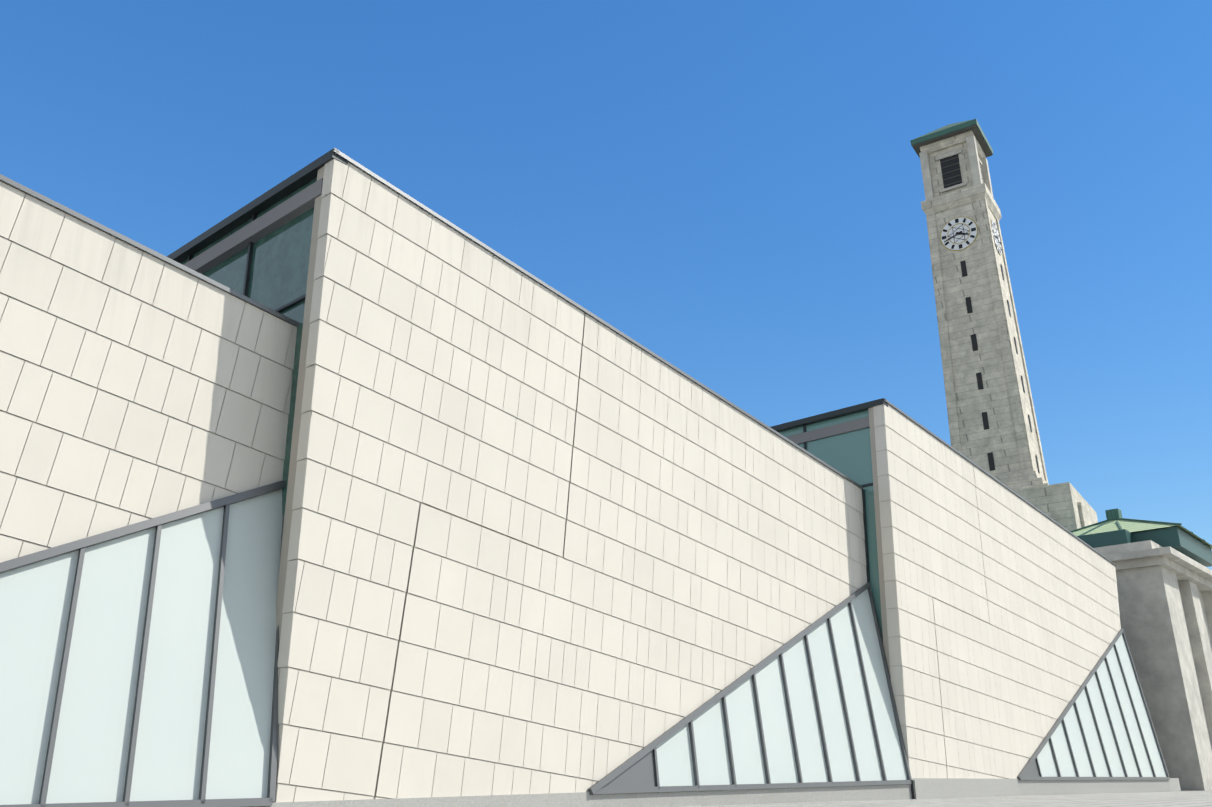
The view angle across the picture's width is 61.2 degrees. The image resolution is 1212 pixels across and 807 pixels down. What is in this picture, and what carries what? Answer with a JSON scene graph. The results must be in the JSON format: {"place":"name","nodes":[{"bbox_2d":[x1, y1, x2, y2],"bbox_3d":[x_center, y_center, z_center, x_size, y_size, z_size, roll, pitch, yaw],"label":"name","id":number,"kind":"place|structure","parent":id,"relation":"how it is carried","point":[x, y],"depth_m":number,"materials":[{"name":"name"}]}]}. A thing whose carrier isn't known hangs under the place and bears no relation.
{"place":"outdoors","nodes":[
{"label":"outdoors","id":0,"kind":"place"},
{"bbox_2d":[0,0,1211,569],"label":"sky","id":1,"kind":"structure","parent":0,"point":[735,188],"materials":[{"name":"blue"}]},
{"bbox_2d":[649,790,1211,806],"bbox_3d":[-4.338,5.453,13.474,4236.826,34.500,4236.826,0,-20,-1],"label":"ground","id":2,"kind":"structure","parent":0,"point":[1175,799],"depth_m":21.00,"materials":[{"name":"grey concrete"}]},
{"bbox_2d":[0,148,1180,806],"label":"wall","id":3,"kind":"structure","parent":2,"relation":"on","point":[544,544],"depth_m":17.73,"materials":[{"name":"beige"}]},
{"bbox_2d":[0,149,1169,806],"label":"windows","id":4,"kind":"structure","parent":3,"relation":"attached to","point":[138,663],"depth_m":14.39,"materials":[{"name":"white glass"}]},
{"bbox_2d":[910,119,1097,530],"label":"clock tower","id":5,"kind":"structure","parent":2,"relation":"on","point":[993,427],"depth_m":70.75,"materials":[{"name":"beige stone"}]},
{"bbox_2d":[1070,508,1211,790],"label":"building","id":6,"kind":"structure","parent":2,"relation":"on","point":[1164,579],"depth_m":44.92,"materials":[{"name":"white stone"}]}
]}

